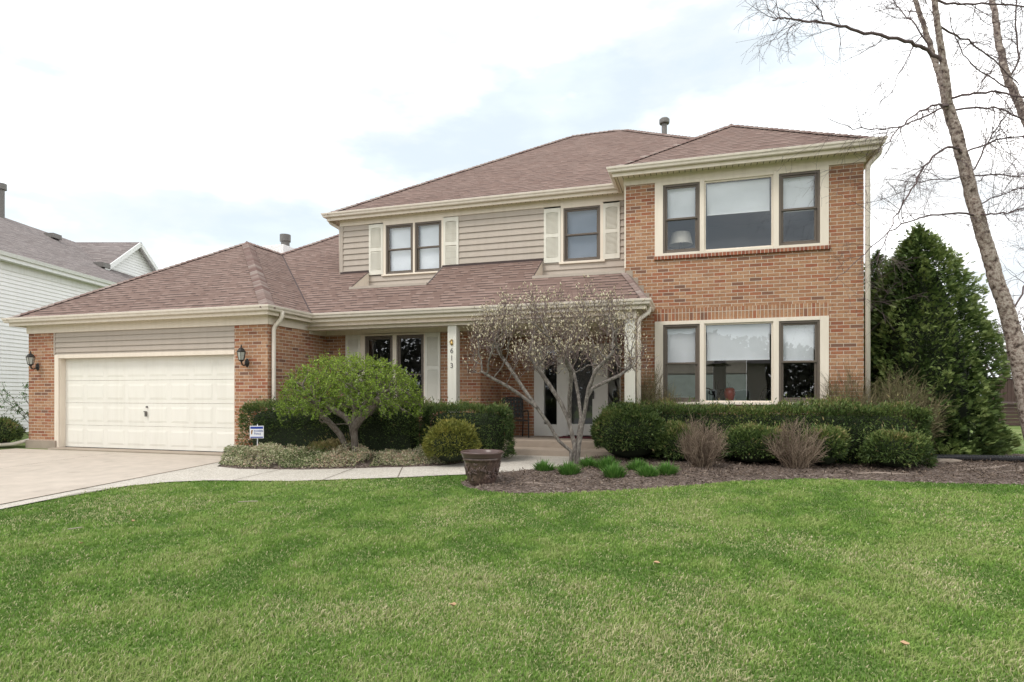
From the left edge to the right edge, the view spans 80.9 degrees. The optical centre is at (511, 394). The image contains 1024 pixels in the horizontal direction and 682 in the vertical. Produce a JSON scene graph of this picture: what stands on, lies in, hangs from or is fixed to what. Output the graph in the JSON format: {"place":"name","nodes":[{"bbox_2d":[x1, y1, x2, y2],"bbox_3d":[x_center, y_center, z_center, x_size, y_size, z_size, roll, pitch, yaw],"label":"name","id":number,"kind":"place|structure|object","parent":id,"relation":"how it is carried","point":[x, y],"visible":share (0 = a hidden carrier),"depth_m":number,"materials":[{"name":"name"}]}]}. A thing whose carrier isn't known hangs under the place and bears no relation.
{"place":"outdoors","nodes":[
{"label":"outdoors","id":0,"kind":"place"},
{"bbox_2d":[0,183,158,431],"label":"white house","id":1,"kind":"structure","parent":0,"point":[39,268],"depth_m":22.21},
{"bbox_2d":[0,448,231,503],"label":"driveway","id":2,"kind":"structure","parent":0,"point":[53,472],"depth_m":10.96,"materials":[{"name":"concrete"}]},
{"bbox_2d":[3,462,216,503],"bbox_3d":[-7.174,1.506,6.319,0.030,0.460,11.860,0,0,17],"label":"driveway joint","id":3,"kind":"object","parent":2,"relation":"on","point":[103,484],"depth_m":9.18,"materials":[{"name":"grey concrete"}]},
{"bbox_2d":[0,455,588,508],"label":"walkway","id":4,"kind":"structure","parent":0,"point":[213,471],"depth_m":10.04,"materials":[{"name":"beige concrete"}]},
{"bbox_2d":[95,467,402,488],"bbox_3d":[-4.167,1.334,9.841,4.666,0.116,1.290,0,0,-9],"label":"walkway joint","id":5,"kind":"object","parent":4,"relation":"on","point":[279,469],"visible":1,"depth_m":9.89,"materials":[{"name":"grey concrete"}]},
{"bbox_2d":[0,407,1023,681],"bbox_3d":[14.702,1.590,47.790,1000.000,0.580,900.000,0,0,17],"label":"lawn","id":6,"kind":"structure","parent":0,"point":[1016,429],"depth_m":4.58,"materials":[{"name":"green plant"}]},
{"bbox_2d":[0,413,27,442],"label":"yew shrub","id":7,"kind":"object","parent":6,"relation":"on","point":[9,432],"visible":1,"depth_m":14.59,"materials":[{"name":"green plant"}]},
{"bbox_2d":[0,382,28,435],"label":"leafing shrub","id":8,"kind":"object","parent":6,"relation":"on","point":[16,405],"visible":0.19,"depth_m":15.16,"materials":[{"name":"green plant"}]},
{"bbox_2d":[218,454,463,469],"bbox_3d":[-2.869,1.277,12.099,4.800,0.176,3.960,0,0,17],"label":"planting bed","id":9,"kind":"object","parent":6,"relation":"on","point":[273,465],"visible":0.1,"depth_m":10.75,"materials":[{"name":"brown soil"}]},
{"bbox_2d":[250,424,263,445],"bbox_3d":[-5.037,0.955,11.856,0.270,0.750,0.027,0,0,-4],"label":"yard sign","id":10,"kind":"object","parent":9,"relation":"on","point":[257,431],"visible":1,"depth_m":11.85,"materials":[{"name":"white plastic"}]},
{"bbox_2d":[302,433,358,457],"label":"green shrub","id":11,"kind":"object","parent":9,"relation":"on","point":[320,444],"visible":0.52,"depth_m":11.44,"materials":[{"name":"green plant"}]},
{"bbox_2d":[235,393,432,456],"bbox_3d":[-3.591,0.632,12.297,4.162,1.394,1.307,0,0,11],"label":"clipped hedge","id":12,"kind":"object","parent":9,"relation":"on","point":[378,432],"visible":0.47,"depth_m":11.98,"materials":[{"name":"green plant"}]},
{"bbox_2d":[218,442,463,467],"bbox_3d":[-3.235,1.095,11.178,4.605,0.441,1.564,0,0,11],"label":"ground cover","id":13,"kind":"object","parent":9,"relation":"on","point":[276,452],"visible":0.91,"depth_m":10.99,"materials":[{"name":"green plant"}]},
{"bbox_2d":[271,347,426,459],"bbox_3d":[-3.007,0.245,11.326,2.806,2.256,2.401,0,0,17],"label":"ornamental tree","id":14,"kind":"object","parent":9,"relation":"on","point":[316,401],"visible":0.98,"depth_m":10.94,"materials":[{"name":"green plant"}]},
{"bbox_2d":[421,412,482,461],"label":"golden shrub","id":15,"kind":"object","parent":9,"relation":"on","point":[449,440],"visible":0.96,"depth_m":10.69,"materials":[{"name":"green plant"}]},
{"bbox_2d":[418,394,516,457],"bbox_3d":[-0.871,0.612,11.929,2.020,1.264,1.276,0,0,7],"label":"clipped hedge","id":16,"kind":"object","parent":9,"relation":"on","point":[493,425],"visible":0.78,"depth_m":11.58,"materials":[{"name":"green plant"}]},
{"bbox_2d":[0,117,887,458],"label":"brick house","id":17,"kind":"structure","parent":6,"relation":"on","point":[188,357],"depth_m":13.66,"materials":[{"name":"brick"}]},
{"bbox_2d":[65,355,233,452],"bbox_3d":[-8.389,0.199,13.796,5.090,2.131,0.102,0,0,17],"label":"garage door","id":18,"kind":"structure","parent":17,"relation":"in","point":[143,393],"depth_m":13.76,"materials":[{"name":"beige paint"}]},
{"bbox_2d":[360,332,424,410],"bbox_3d":[-2.806,-0.545,14.177,1.700,1.830,0.150,0,0,17],"label":"window","id":19,"kind":"structure","parent":17,"relation":"in","point":[395,338],"depth_m":14.10,"materials":[{"name":"beige glass"}]},
{"bbox_2d":[381,217,443,275],"bbox_3d":[-2.506,-3.753,15.319,1.760,1.385,0.179,0,0,17],"label":"window","id":20,"kind":"structure","parent":17,"relation":"in","point":[405,250],"depth_m":15.32,"materials":[{"name":"beige glass"}]},
{"bbox_2d":[501,397,528,437],"bbox_3d":[0.062,0.524,14.176,0.584,0.958,0.671,0,0,-11],"label":"porch chair","id":21,"kind":"object","parent":17,"relation":"on","point":[518,406],"visible":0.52,"depth_m":14.43,"materials":[{"name":"metal"}]},
{"bbox_2d":[534,344,620,435],"bbox_3d":[1.556,-0.100,14.420,2.099,2.200,0.200,0,0,17],"label":"front door","id":22,"kind":"structure","parent":17,"relation":"in","point":[598,396],"depth_m":14.45,"materials":[{"name":"white paint"}]},
{"bbox_2d":[559,202,604,264],"bbox_3d":[1.642,-3.758,14.043,1.080,1.375,0.179,0,0,17],"label":"window","id":23,"kind":"structure","parent":17,"relation":"in","point":[583,243],"depth_m":14.09,"materials":[{"name":"beige glass"}]},
{"bbox_2d":[706,361,730,365],"bbox_3d":[4.947,-1.145,14.381,0.580,0.910,0.580,0,0,17],"label":"pendant lamp","id":24,"kind":"object","parent":17,"relation":"hanging from","point":[718,363],"visible":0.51,"depth_m":14.27,"materials":[{"name":"black metal"}]},
{"bbox_2d":[655,165,828,255],"bbox_3d":[4.589,-3.676,12.184,3.290,1.552,0.174,0,0,17],"label":"window","id":25,"kind":"structure","parent":17,"relation":"in","point":[686,198],"depth_m":12.17,"materials":[{"name":"beige glass"}]},
{"bbox_2d":[655,316,828,404],"bbox_3d":[4.589,-0.666,12.184,3.290,1.732,0.174,0,0,17],"label":"window","id":26,"kind":"structure","parent":17,"relation":"in","point":[792,338],"depth_m":12.17,"materials":[{"name":"beige glass"}]},
{"bbox_2d":[759,387,769,400],"bbox_3d":[5.674,0.363,13.859,0.468,1.078,0.425,0,0,-10],"label":"dining chair","id":27,"kind":"object","parent":17,"relation":"on","point":[761,394],"visible":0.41,"depth_m":13.89,"materials":[{"name":"black paint"}]},
{"bbox_2d":[461,454,1023,493],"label":"planting bed","id":28,"kind":"object","parent":6,"relation":"on","point":[704,479],"visible":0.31,"depth_m":9.21,"materials":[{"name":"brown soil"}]},
{"bbox_2d":[460,449,503,484],"bbox_3d":[-0.441,1.069,8.872,0.644,0.478,0.644,0,0,17],"label":"flower pot","id":29,"kind":"object","parent":28,"relation":"on","point":[481,466],"visible":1,"depth_m":8.67,"materials":[{"name":"brown ceramic"}]},
{"bbox_2d":[513,482,546,484],"bbox_3d":[0.361,1.289,8.658,0.705,0.047,0.129,0,0,17],"label":"driftwood","id":30,"kind":"object","parent":28,"relation":"on","point":[530,483],"visible":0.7,"depth_m":8.71,"materials":[{"name":"grey wood"}]},
{"bbox_2d":[532,459,557,471],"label":"lily clump","id":31,"kind":"object","parent":28,"relation":"on","point":[542,465],"visible":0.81,"depth_m":9.74,"materials":[{"name":"green plant"}]},
{"bbox_2d":[461,274,658,464],"bbox_3d":[0.848,-0.380,10.606,3.407,3.334,3.053,0,0,17],"label":"magnolia tree","id":32,"kind":"object","parent":28,"relation":"on","point":[575,451],"visible":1,"depth_m":10.57,"materials":[{"name":"grey plant"}]},
{"bbox_2d":[556,460,582,474],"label":"lily clump","id":33,"kind":"object","parent":28,"relation":"on","point":[570,468],"visible":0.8,"depth_m":9.42,"materials":[{"name":"green plant"}]},
{"bbox_2d":[578,454,596,467],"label":"lily clump","id":34,"kind":"object","parent":28,"relation":"on","point":[586,462],"visible":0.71,"depth_m":10.35,"materials":[{"name":"green plant"}]},
{"bbox_2d":[592,455,620,469],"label":"lily clump","id":35,"kind":"object","parent":28,"relation":"on","point":[602,463],"visible":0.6,"depth_m":9.99,"materials":[{"name":"green plant"}]},
{"bbox_2d":[599,463,629,478],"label":"lily clump","id":36,"kind":"object","parent":28,"relation":"on","point":[613,471],"visible":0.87,"depth_m":9.11,"materials":[{"name":"green plant"}]},
{"bbox_2d":[589,395,670,457],"bbox_3d":[2.271,0.605,11.571,1.557,1.209,1.372,0,0,17],"label":"yew shrub","id":37,"kind":"object","parent":28,"relation":"on","point":[626,429],"visible":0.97,"depth_m":11.23,"materials":[{"name":"green plant"}]},
{"bbox_2d":[625,458,649,470],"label":"lily clump","id":38,"kind":"object","parent":28,"relation":"on","point":[636,464],"visible":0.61,"depth_m":9.82,"materials":[{"name":"green plant"}]},
{"bbox_2d":[632,463,659,476],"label":"lily clump","id":39,"kind":"object","parent":28,"relation":"on","point":[648,470],"visible":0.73,"depth_m":9.15,"materials":[{"name":"green plant"}]},
{"bbox_2d":[612,360,689,456],"bbox_3d":[2.817,0.230,12.278,1.687,2.146,1.670,0,0,17],"label":"bare shrub","id":40,"kind":"object","parent":28,"relation":"on","point":[644,390],"visible":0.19,"depth_m":12.06,"materials":[{"name":"brown plant"}]},
{"bbox_2d":[655,460,679,475],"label":"lily clump","id":41,"kind":"object","parent":28,"relation":"on","point":[666,468],"visible":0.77,"depth_m":9.37,"materials":[{"name":"green plant"}]},
{"bbox_2d":[652,415,700,460],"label":"yew shrub","id":42,"kind":"object","parent":28,"relation":"on","point":[668,447],"visible":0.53,"depth_m":11.08,"materials":[{"name":"green plant"}]},
{"bbox_2d":[676,408,731,467],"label":"bare shrub","id":43,"kind":"object","parent":28,"relation":"on","point":[706,450],"visible":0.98,"depth_m":10.25,"materials":[{"name":"brown plant"}]},
{"bbox_2d":[717,418,791,461],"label":"yew shrub","id":44,"kind":"object","parent":28,"relation":"on","point":[746,442],"visible":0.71,"depth_m":10.62,"materials":[{"name":"green plant"}]},
{"bbox_2d":[636,390,939,468],"bbox_3d":[4.835,0.593,11.391,5.496,1.402,1.263,0,0,17],"label":"clipped hedge","id":45,"kind":"object","parent":28,"relation":"on","point":[856,424],"visible":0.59,"depth_m":10.92,"materials":[{"name":"green plant"}]},
{"bbox_2d":[760,416,829,468],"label":"bare shrub","id":46,"kind":"object","parent":28,"relation":"on","point":[792,450],"visible":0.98,"depth_m":10.15,"materials":[{"name":"brown plant"}]},
{"bbox_2d":[797,416,859,464],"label":"yew shrub","id":47,"kind":"object","parent":28,"relation":"on","point":[836,451],"visible":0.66,"depth_m":10.22,"materials":[{"name":"green plant"}]},
{"bbox_2d":[807,359,881,416],"bbox_3d":[6.355,0.268,11.428,1.330,2.072,1.481,0,0,17],"label":"bare shrub","id":48,"kind":"object","parent":28,"relation":"on","point":[846,390],"visible":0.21,"depth_m":11.28,"materials":[{"name":"brown plant"}]},
{"bbox_2d":[736,0,1023,472],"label":"birch tree","id":49,"kind":"object","parent":28,"relation":"on","point":[1010,323],"visible":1,"depth_m":10.58,"materials":[{"name":"brown plant"}]},
{"bbox_2d":[856,472,915,474],"bbox_3d":[5.869,1.244,9.382,0.919,0.069,0.150,0,0,12],"label":"driftwood","id":50,"kind":"object","parent":28,"relation":"on","point":[862,473],"visible":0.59,"depth_m":9.40,"materials":[{"name":"grey wood"}]},
{"bbox_2d":[855,422,932,467],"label":"yew shrub","id":51,"kind":"object","parent":28,"relation":"on","point":[895,448],"visible":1,"depth_m":9.90,"materials":[{"name":"green plant"}]},
{"bbox_2d":[867,364,958,449],"bbox_3d":[7.221,0.353,11.074,1.676,1.901,1.591,0,0,42],"label":"bare shrub","id":52,"kind":"object","parent":28,"relation":"on","point":[905,399],"visible":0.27,"depth_m":10.89,"materials":[{"name":"brown plant"}]},
{"bbox_2d":[922,458,961,462],"bbox_3d":[7.995,1.240,11.194,0.560,0.080,0.320,0,0,0],"label":"paving stone","id":53,"kind":"object","parent":28,"relation":"on","point":[949,460],"visible":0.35,"depth_m":11.04,"materials":[{"name":"stone"}]},
{"bbox_2d":[864,219,1021,455],"bbox_3d":[8.823,-1.228,13.032,3.581,5.198,3.541,0,0,-36],"label":"arborvitae","id":54,"kind":"object","parent":28,"relation":"on","point":[931,341],"visible":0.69,"depth_m":12.22,"materials":[{"name":"green plant"}]},
{"bbox_2d":[934,454,1023,462],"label":"drain pipe","id":55,"kind":"object","parent":28,"relation":"on","point":[979,458],"visible":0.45,"depth_m":11.25,"materials":[{"name":"black plastic"}]},
{"bbox_2d":[805,246,893,397],"bbox_3d":[9.210,-1.183,15.110,3.334,5.122,3.110,0,0,-8],"label":"arborvitae","id":56,"kind":"object","parent":6,"relation":"on","point":[874,277],"visible":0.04,"depth_m":15.05,"materials":[{"name":"green plant"}]},
{"bbox_2d":[899,640,909,644],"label":"dry leaf","id":57,"kind":"object","parent":6,"relation":"on","point":[903,642],"visible":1,"depth_m":3.52,"materials":[{"name":"beige plant"}]},
{"bbox_2d":[970,312,1023,376],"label":"bare tree","id":58,"kind":"object","parent":6,"relation":"on","point":[988,368],"visible":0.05,"depth_m":43.70,"materials":[{"name":"plant"}]},
{"bbox_2d":[972,293,1023,407],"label":"bare tree","id":59,"kind":"object","parent":6,"relation":"on","point":[1003,336],"visible":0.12,"depth_m":40.06,"materials":[{"name":"brown plant"}]},
{"bbox_2d":[0,0,1023,378],"label":"sky","id":60,"kind":"structure","parent":0,"point":[184,130],"materials":[{"name":"white"}]},
{"bbox_2d":[559,436,591,438],"bbox_3d":[1.556,0.990,13.986,0.850,0.016,0.550,0,0,17],"label":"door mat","id":61,"kind":"object","parent":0,"point":[586,437],"depth_m":13.80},
{"bbox_2d":[669,231,692,248],"bbox_3d":[3.654,-3.160,13.000,0.500,0.680,0.500,0,0,17],"label":"table lamp","id":62,"kind":"object","parent":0,"point":[680,239],"visible":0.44,"depth_m":12.85,"materials":[{"name":"white fabric"}]},
{"bbox_2d":[708,381,723,400],"bbox_3d":[4.577,-0.075,13.448,0.229,0.450,0.272,0,0,-33],"label":"candle urn","id":63,"kind":"object","parent":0,"point":[716,392],"visible":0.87,"depth_m":13.40,"materials":[{"name":"black paint"}]},
{"bbox_2d":[724,382,734,400],"bbox_3d":[4.844,-0.071,13.366,0.244,0.442,0.244,0,0,17],"label":"vase","id":64,"kind":"object","parent":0,"point":[729,393],"visible":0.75,"depth_m":13.28,"materials":[{"name":"red ceramic"}]},
{"bbox_2d":[984,377,1019,424],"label":"fence","id":65,"kind":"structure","parent":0,"point":[1012,417],"depth_m":24.95,"materials":[{"name":"brown wood"}]}
]}

